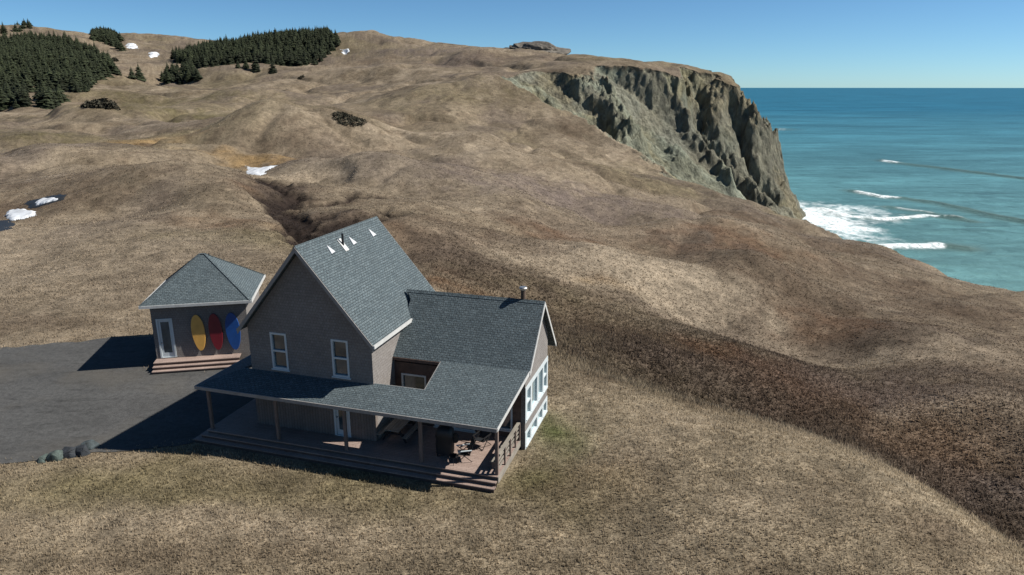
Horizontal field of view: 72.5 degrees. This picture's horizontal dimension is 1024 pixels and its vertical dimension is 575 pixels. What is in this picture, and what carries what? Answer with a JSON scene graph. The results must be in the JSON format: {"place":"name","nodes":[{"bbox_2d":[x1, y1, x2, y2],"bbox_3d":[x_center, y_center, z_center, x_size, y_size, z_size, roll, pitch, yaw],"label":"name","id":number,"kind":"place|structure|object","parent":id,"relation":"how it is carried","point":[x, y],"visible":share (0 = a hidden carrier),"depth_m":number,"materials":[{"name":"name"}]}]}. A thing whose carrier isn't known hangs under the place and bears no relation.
{"place":"outdoors","nodes":[
{"label":"outdoors","id":0,"kind":"place"},
{"bbox_2d":[0,219,16,230],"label":"pond","id":1,"kind":"structure","parent":0,"point":[4,224],"depth_m":96.48,"materials":[{"name":"blue liquid"}]},
{"bbox_2d":[23,194,67,208],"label":"pond","id":2,"kind":"structure","parent":0,"point":[32,203],"depth_m":106.44,"materials":[{"name":"blue liquid"}]},
{"bbox_2d":[0,336,254,463],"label":"driveway","id":3,"kind":"structure","parent":0,"point":[54,396],"depth_m":40.48,"materials":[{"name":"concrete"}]},
{"bbox_2d":[36,453,47,462],"bbox_3d":[-22.685,8.494,34.017,0.959,0.745,0.647,4,17,15],"label":"boulder","id":4,"kind":"object","parent":3,"relation":"on","point":[41,459],"visible":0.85,"depth_m":33.89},
{"bbox_2d":[45,450,63,461],"bbox_3d":[-22.301,8.211,34.160,0.844,0.529,0.654,-8,16,-10],"label":"boulder","id":5,"kind":"object","parent":3,"relation":"on","point":[55,455],"visible":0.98,"depth_m":33.92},
{"bbox_2d":[62,446,77,458],"bbox_3d":[-21.791,7.973,34.512,0.882,0.797,0.915,3,19,-30],"label":"boulder","id":6,"kind":"object","parent":3,"relation":"on","point":[68,452],"visible":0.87,"depth_m":34.27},
{"bbox_2d":[75,444,89,457],"bbox_3d":[-21.329,8.060,34.674,0.912,0.559,0.688,10,10,15],"label":"boulder","id":7,"kind":"object","parent":3,"relation":"on","point":[81,451],"visible":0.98,"depth_m":34.40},
{"bbox_2d":[81,439,99,449],"bbox_3d":[-21.348,8.000,35.149,1.058,0.640,0.663,-13,30,-17],"label":"boulder","id":8,"kind":"object","parent":3,"relation":"on","point":[91,444],"visible":0.64,"depth_m":35.04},
{"bbox_2d":[0,25,1023,574],"bbox_3d":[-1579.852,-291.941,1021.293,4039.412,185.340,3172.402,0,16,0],"label":"hills","id":9,"kind":"structure","parent":0,"point":[686,125],"depth_m":102.17,"materials":[{"name":"brown soil"}]},
{"bbox_2d":[0,87,10,109],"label":"spruce tree","id":10,"kind":"object","parent":9,"relation":"on","point":[4,102],"visible":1,"depth_m":376.30,"materials":[{"name":"green plant"}]},
{"bbox_2d":[5,82,14,97],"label":"spruce tree","id":11,"kind":"object","parent":9,"relation":"on","point":[7,90],"visible":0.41,"depth_m":403.54,"materials":[{"name":"green plant"}]},
{"bbox_2d":[8,91,13,104],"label":"spruce tree","id":12,"kind":"object","parent":9,"relation":"on","point":[10,97],"visible":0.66,"depth_m":384.45,"materials":[{"name":"green plant"}]},
{"bbox_2d":[8,72,19,84],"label":"spruce tree","id":13,"kind":"object","parent":9,"relation":"on","point":[12,79],"visible":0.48,"depth_m":461.98,"materials":[{"name":"green plant"}]},
{"bbox_2d":[12,99,20,108],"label":"spruce tree","id":14,"kind":"object","parent":9,"relation":"on","point":[15,105],"visible":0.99,"depth_m":373.26,"materials":[{"name":"green plant"}]},
{"bbox_2d":[12,79,23,94],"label":"spruce tree","id":15,"kind":"object","parent":9,"relation":"on","point":[17,86],"visible":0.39,"depth_m":414.67,"materials":[{"name":"green plant"}]},
{"bbox_2d":[5,209,35,220],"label":"snow patch","id":16,"kind":"object","parent":9,"relation":"on","point":[15,214],"visible":1,"depth_m":101.95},
{"bbox_2d":[12,88,31,104],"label":"spruce tree","id":17,"kind":"object","parent":9,"relation":"on","point":[19,92],"visible":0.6,"depth_m":377.22,"materials":[{"name":"green plant"}]},
{"bbox_2d":[17,87,30,106],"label":"spruce tree","id":18,"kind":"object","parent":9,"relation":"on","point":[23,99],"visible":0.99,"depth_m":375.22,"materials":[{"name":"green plant"}]},
{"bbox_2d":[21,77,30,92],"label":"spruce tree","id":19,"kind":"object","parent":9,"relation":"on","point":[24,84],"visible":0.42,"depth_m":437.51,"materials":[{"name":"green plant"}]},
{"bbox_2d":[35,89,43,107],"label":"spruce tree","id":20,"kind":"object","parent":9,"relation":"on","point":[38,105],"visible":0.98,"depth_m":377.17,"materials":[{"name":"green plant"}]},
{"bbox_2d":[38,85,54,108],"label":"spruce tree","id":21,"kind":"object","parent":9,"relation":"on","point":[48,103],"visible":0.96,"depth_m":376.97,"materials":[{"name":"green plant"}]},
{"bbox_2d":[35,197,57,204],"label":"snow patch","id":22,"kind":"object","parent":9,"relation":"on","point":[42,201],"visible":1,"depth_m":105.76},
{"bbox_2d":[51,73,57,86],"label":"spruce tree","id":23,"kind":"object","parent":9,"relation":"on","point":[55,80],"visible":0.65,"depth_m":470.93,"materials":[{"name":"green plant"}]},
{"bbox_2d":[51,94,60,105],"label":"spruce tree","id":24,"kind":"object","parent":9,"relation":"on","point":[54,97],"visible":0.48,"depth_m":385.72,"materials":[{"name":"green plant"}]},
{"bbox_2d":[56,78,68,89],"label":"spruce tree","id":25,"kind":"object","parent":9,"relation":"on","point":[62,84],"visible":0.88,"depth_m":461.63,"materials":[{"name":"green plant"}]},
{"bbox_2d":[63,69,69,82],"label":"spruce tree","id":26,"kind":"object","parent":9,"relation":"on","point":[65,77],"visible":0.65,"depth_m":474.11,"materials":[{"name":"green plant"}]},
{"bbox_2d":[68,77,82,91],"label":"spruce tree","id":27,"kind":"object","parent":9,"relation":"on","point":[71,85],"visible":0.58,"depth_m":443.25,"materials":[{"name":"green plant"}]},
{"bbox_2d":[70,68,82,83],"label":"spruce tree","id":28,"kind":"object","parent":9,"relation":"on","point":[76,78],"visible":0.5,"depth_m":466.15,"materials":[{"name":"green plant"}]},
{"bbox_2d":[73,83,81,92],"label":"spruce tree","id":29,"kind":"object","parent":9,"relation":"on","point":[77,89],"visible":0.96,"depth_m":431.10,"materials":[{"name":"green plant"}]},
{"bbox_2d":[82,85,88,91],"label":"spruce tree","id":30,"kind":"object","parent":9,"relation":"on","point":[85,88],"visible":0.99,"depth_m":434.92,"materials":[{"name":"green plant"}]},
{"bbox_2d":[84,76,93,87],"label":"spruce tree","id":31,"kind":"object","parent":9,"relation":"on","point":[88,83],"visible":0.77,"depth_m":474.22,"materials":[{"name":"green plant"}]},
{"bbox_2d":[80,98,120,109],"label":"shrub","id":32,"kind":"object","parent":9,"relation":"on","point":[102,102],"visible":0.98,"depth_m":308.43,"materials":[{"name":"green plant"}]},
{"bbox_2d":[125,43,137,48],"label":"snow patch","id":33,"kind":"object","parent":9,"relation":"on","point":[131,45],"visible":0.95,"depth_m":904.45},
{"bbox_2d":[128,66,135,79],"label":"spruce tree","id":34,"kind":"object","parent":9,"relation":"on","point":[131,75],"visible":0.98,"depth_m":568.64,"materials":[{"name":"green plant"}]},
{"bbox_2d":[135,62,146,80],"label":"spruce tree","id":35,"kind":"object","parent":9,"relation":"on","point":[139,75],"visible":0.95,"depth_m":578.10,"materials":[{"name":"green plant"}]},
{"bbox_2d":[148,52,159,57],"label":"snow patch","id":36,"kind":"object","parent":9,"relation":"on","point":[152,54],"visible":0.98,"depth_m":776.27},
{"bbox_2d":[159,73,164,81],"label":"spruce tree","id":37,"kind":"object","parent":9,"relation":"on","point":[162,78],"visible":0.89,"depth_m":594.83,"materials":[{"name":"green plant"}]},
{"bbox_2d":[165,72,172,83],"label":"spruce tree","id":38,"kind":"object","parent":9,"relation":"on","point":[168,79],"visible":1,"depth_m":586.00,"materials":[{"name":"green plant"}]},
{"bbox_2d":[0,18,340,102],"bbox_3d":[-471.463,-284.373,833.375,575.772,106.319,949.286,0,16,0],"label":"distant forest","id":39,"kind":"object","parent":9,"relation":"on","point":[32,59],"visible":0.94,"depth_m":687.98,"materials":[{"name":"green plant"}]},
{"bbox_2d":[176,69,181,82],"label":"spruce tree","id":40,"kind":"object","parent":9,"relation":"on","point":[178,77],"visible":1,"depth_m":585.63,"materials":[{"name":"green plant"}]},
{"bbox_2d":[183,67,192,81],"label":"spruce tree","id":41,"kind":"object","parent":9,"relation":"on","point":[187,77],"visible":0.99,"depth_m":584.16,"materials":[{"name":"green plant"}]},
{"bbox_2d":[191,71,202,79],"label":"spruce tree","id":42,"kind":"object","parent":9,"relation":"on","point":[197,76],"visible":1,"depth_m":583.34,"materials":[{"name":"green plant"}]},
{"bbox_2d":[138,253,265,373],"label":"garage","id":43,"kind":"structure","parent":9,"relation":"on","point":[203,286],"depth_m":45.18,"materials":[{"name":"grey wood"}]},
{"bbox_2d":[155,318,176,357],"bbox_3d":[-22.252,3.251,45.029,0.970,2.650,0.180,-3,16,-11],"label":"door","id":44,"kind":"structure","parent":43,"relation":"in","point":[165,332],"depth_m":45.00,"materials":[{"name":"white paint"}]},
{"bbox_2d":[191,315,204,350],"bbox_3d":[-20.280,2.929,45.189,0.808,2.452,0.070,-3,16,-11],"label":"surfboard","id":45,"kind":"object","parent":43,"relation":"hanging from","point":[197,330],"visible":1,"depth_m":45.14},
{"bbox_2d":[208,314,222,349],"bbox_3d":[-19.241,2.880,45.395,0.808,2.492,0.070,-3,16,-11],"label":"surfboard","id":46,"kind":"object","parent":43,"relation":"hanging from","point":[215,329],"visible":1,"depth_m":45.35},
{"bbox_2d":[225,313,240,349],"bbox_3d":[-18.203,2.861,45.609,0.888,2.552,0.070,-3,16,-11],"label":"surfboard","id":47,"kind":"object","parent":43,"relation":"hanging from","point":[231,326],"visible":0.97,"depth_m":45.55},
{"bbox_2d":[201,60,207,67],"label":"spruce tree","id":48,"kind":"object","parent":9,"relation":"on","point":[204,64],"visible":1,"depth_m":627.07,"materials":[{"name":"green plant"}]},
{"bbox_2d":[212,52,219,65],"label":"spruce tree","id":49,"kind":"object","parent":9,"relation":"on","point":[215,61],"visible":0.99,"depth_m":632.41,"materials":[{"name":"green plant"}]},
{"bbox_2d":[215,50,221,63],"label":"spruce tree","id":50,"kind":"object","parent":9,"relation":"on","point":[218,58],"visible":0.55,"depth_m":675.92,"materials":[{"name":"green plant"}]},
{"bbox_2d":[226,51,235,63],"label":"spruce tree","id":51,"kind":"object","parent":9,"relation":"on","point":[229,59],"visible":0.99,"depth_m":672.87,"materials":[{"name":"green plant"}]},
{"bbox_2d":[236,54,242,62],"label":"spruce tree","id":52,"kind":"object","parent":9,"relation":"on","point":[239,59],"visible":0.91,"depth_m":674.94,"materials":[{"name":"green plant"}]},
{"bbox_2d":[242,60,249,68],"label":"spruce tree","id":53,"kind":"object","parent":9,"relation":"on","point":[245,65],"visible":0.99,"depth_m":617.68,"materials":[{"name":"green plant"}]},
{"bbox_2d":[251,53,260,70],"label":"spruce tree","id":54,"kind":"object","parent":9,"relation":"on","point":[255,66],"visible":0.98,"depth_m":613.17,"materials":[{"name":"green plant"}]},
{"bbox_2d":[258,53,262,62],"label":"spruce tree","id":55,"kind":"object","parent":9,"relation":"on","point":[260,56],"visible":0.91,"depth_m":642.20,"materials":[{"name":"green plant"}]},
{"bbox_2d":[246,165,277,175],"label":"snow patch","id":56,"kind":"object","parent":9,"relation":"on","point":[256,171],"visible":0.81,"depth_m":166.91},
{"bbox_2d":[264,52,270,63],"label":"spruce tree","id":57,"kind":"object","parent":9,"relation":"on","point":[267,60],"visible":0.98,"depth_m":637.99,"materials":[{"name":"green plant"}]},
{"bbox_2d":[268,62,276,72],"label":"spruce tree","id":58,"kind":"object","parent":9,"relation":"on","point":[272,69],"visible":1,"depth_m":583.33,"materials":[{"name":"green plant"}]},
{"bbox_2d":[279,55,284,65],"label":"spruce tree","id":59,"kind":"object","parent":9,"relation":"on","point":[281,63],"visible":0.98,"depth_m":632.28,"materials":[{"name":"green plant"}]},
{"bbox_2d":[283,51,288,64],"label":"spruce tree","id":60,"kind":"object","parent":9,"relation":"on","point":[285,58],"visible":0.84,"depth_m":666.26,"materials":[{"name":"green plant"}]},
{"bbox_2d":[288,55,294,65],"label":"spruce tree","id":61,"kind":"object","parent":9,"relation":"on","point":[292,62],"visible":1,"depth_m":663.58,"materials":[{"name":"green plant"}]},
{"bbox_2d":[294,56,302,65],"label":"spruce tree","id":62,"kind":"object","parent":9,"relation":"on","point":[298,62],"visible":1,"depth_m":662.22,"materials":[{"name":"green plant"}]},
{"bbox_2d":[312,48,318,58],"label":"spruce tree","id":63,"kind":"object","parent":9,"relation":"on","point":[315,54],"visible":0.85,"depth_m":690.29,"materials":[{"name":"green plant"}]},
{"bbox_2d":[330,111,366,127],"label":"shrub","id":64,"kind":"object","parent":9,"relation":"on","point":[340,118],"visible":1,"depth_m":219.29,"materials":[{"name":"green plant"}]},
{"bbox_2d":[193,216,555,492],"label":"house","id":65,"kind":"structure","parent":9,"relation":"on","point":[362,334],"depth_m":34.60,"materials":[{"name":"grey wood"}]},
{"bbox_2d":[269,332,289,371],"bbox_3d":[-11.639,3.209,35.052,1.050,2.000,0.200,5,17,16],"label":"window","id":66,"kind":"structure","parent":65,"relation":"in","point":[278,342],"depth_m":35.08,"materials":[{"name":"white paint"}]},
{"bbox_2d":[330,339,350,379],"bbox_3d":[-8.351,3.483,34.098,1.040,2.000,0.200,5,17,16],"label":"window","id":67,"kind":"structure","parent":65,"relation":"in","point":[339,348],"depth_m":34.12,"materials":[{"name":"white paint"}]},
{"bbox_2d":[333,409,350,436],"bbox_3d":[-8.490,6.473,35.024,0.900,2.100,0.180,5,17,16],"label":"door","id":68,"kind":"structure","parent":65,"relation":"in","point":[338,421],"depth_m":35.10,"materials":[{"name":"white paint"}]},
{"bbox_2d":[376,418,422,442],"bbox_3d":[-5.646,7.118,35.217,1.680,0.752,1.900,5,17,16],"label":"picnic table","id":69,"kind":"object","parent":65,"relation":"on","point":[395,425],"visible":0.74,"depth_m":34.79,"materials":[{"name":"grey wood"}]},
{"bbox_2d":[401,373,425,388],"bbox_3d":[-5.021,5.202,36.046,1.370,1.600,0.160,5,17,16],"label":"window","id":70,"kind":"structure","parent":65,"relation":"in","point":[408,380],"depth_m":35.97,"materials":[{"name":"glass"}]},
{"bbox_2d":[435,425,458,456],"bbox_3d":[-3.064,7.279,33.268,1.135,1.534,0.668,3,16,11],"label":"covered barbecue","id":71,"kind":"object","parent":65,"relation":"on","point":[447,437],"visible":0.91,"depth_m":33.02,"materials":[{"name":"fabric"}]},
{"bbox_2d":[449,453,458,465],"bbox_3d":[-2.705,8.037,32.655,0.433,0.423,0.440,0,16,0],"label":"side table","id":72,"kind":"object","parent":65,"relation":"on","point":[454,455],"visible":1,"depth_m":32.59,"materials":[{"name":"metal"}]},
{"bbox_2d":[433,424,475,432],"bbox_3d":[-2.935,6.251,35.671,2.320,2.210,0.200,5,17,16],"label":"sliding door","id":73,"kind":"structure","parent":65,"relation":"in","point":[436,425],"depth_m":35.77,"materials":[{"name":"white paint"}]},
{"bbox_2d":[456,436,474,462],"bbox_3d":[-2.206,7.626,32.912,0.904,1.046,0.690,-3,16,-11],"label":"folding chair","id":74,"kind":"object","parent":65,"relation":"on","point":[464,453],"visible":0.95,"depth_m":32.84,"materials":[{"name":"metal"}]},
{"bbox_2d":[472,430,490,450],"bbox_3d":[-1.442,7.259,34.187,0.690,1.046,0.904,10,19,30],"label":"folding chair","id":75,"kind":"object","parent":65,"relation":"on","point":[485,435],"visible":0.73,"depth_m":34.23,"materials":[{"name":"metal"}]},
{"bbox_2d":[490,445,503,468],"bbox_3d":[-0.621,7.983,32.800,0.340,0.440,1.600,5,17,16],"label":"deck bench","id":76,"kind":"object","parent":65,"relation":"on","point":[492,460],"visible":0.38,"depth_m":32.26,"materials":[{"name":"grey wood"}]},
{"bbox_2d":[499,407,511,431],"bbox_3d":[-0.636,6.275,34.955,1.520,1.860,0.200,5,17,16],"label":"window","id":77,"kind":"structure","parent":65,"relation":"in","point":[506,426],"depth_m":35.01,"materials":[{"name":"white paint"}]},
{"bbox_2d":[526,384,531,420],"bbox_3d":[0.792,5.701,34.961,0.200,1.660,0.980,5,17,16],"label":"window","id":78,"kind":"structure","parent":65,"relation":"in","point":[529,412],"depth_m":35.19,"materials":[{"name":"white paint"}]},
{"bbox_2d":[526,426,531,447],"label":"window","id":79,"kind":"structure","parent":65,"relation":"in","point":[528,434],"depth_m":35.67,"materials":[{"name":"white paint"}]},
{"bbox_2d":[531,374,537,411],"bbox_3d":[1.113,5.407,35.982,0.200,1.660,1.320,5,17,16],"label":"window","id":80,"kind":"structure","parent":65,"relation":"in","point":[535,382],"depth_m":36.32,"materials":[{"name":"white paint"}]},
{"bbox_2d":[531,416,537,437],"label":"window","id":81,"kind":"structure","parent":65,"relation":"in","point":[534,427],"depth_m":36.66,"materials":[{"name":"white paint"}]},
{"bbox_2d":[538,405,542,426],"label":"window","id":82,"kind":"structure","parent":65,"relation":"in","point":[540,414],"depth_m":37.90,"materials":[{"name":"white paint"}]},
{"bbox_2d":[538,366,543,401],"bbox_3d":[1.463,5.088,37.095,0.200,1.660,1.180,5,17,16],"label":"window","id":83,"kind":"structure","parent":65,"relation":"in","point":[540,374],"depth_m":37.37,"materials":[{"name":"white paint"}]},
{"bbox_2d":[543,361,547,392],"bbox_3d":[1.756,4.818,38.035,0.200,1.660,0.940,5,17,16],"label":"window","id":84,"kind":"structure","parent":65,"relation":"in","point":[545,386],"depth_m":38.24,"materials":[{"name":"white paint"}]},
{"bbox_2d":[543,399,547,417],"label":"window","id":85,"kind":"structure","parent":65,"relation":"in","point":[545,410],"depth_m":38.78,"materials":[{"name":"white paint"}]},
{"bbox_2d":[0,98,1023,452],"bbox_3d":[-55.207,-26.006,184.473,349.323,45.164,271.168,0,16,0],"label":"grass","id":86,"kind":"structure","parent":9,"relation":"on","point":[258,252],"depth_m":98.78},
{"bbox_2d":[505,41,570,54],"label":"rock outcrop","id":87,"kind":"object","parent":9,"relation":"on","point":[549,47],"visible":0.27,"depth_m":708.32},
{"bbox_2d":[288,200,1023,548],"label":"brush","id":88,"kind":"object","parent":9,"relation":"on","point":[580,362],"visible":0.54,"depth_m":68.66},
{"bbox_2d":[0,0,1023,87],"label":"sky","id":89,"kind":"structure","parent":0,"point":[757,43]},
{"bbox_2d":[740,88,1023,291],"bbox_3d":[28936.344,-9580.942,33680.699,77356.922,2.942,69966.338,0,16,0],"label":"sea","id":90,"kind":"structure","parent":0,"point":[933,177],"depth_m":796.10,"materials":[{"name":"liquid"}]}
]}

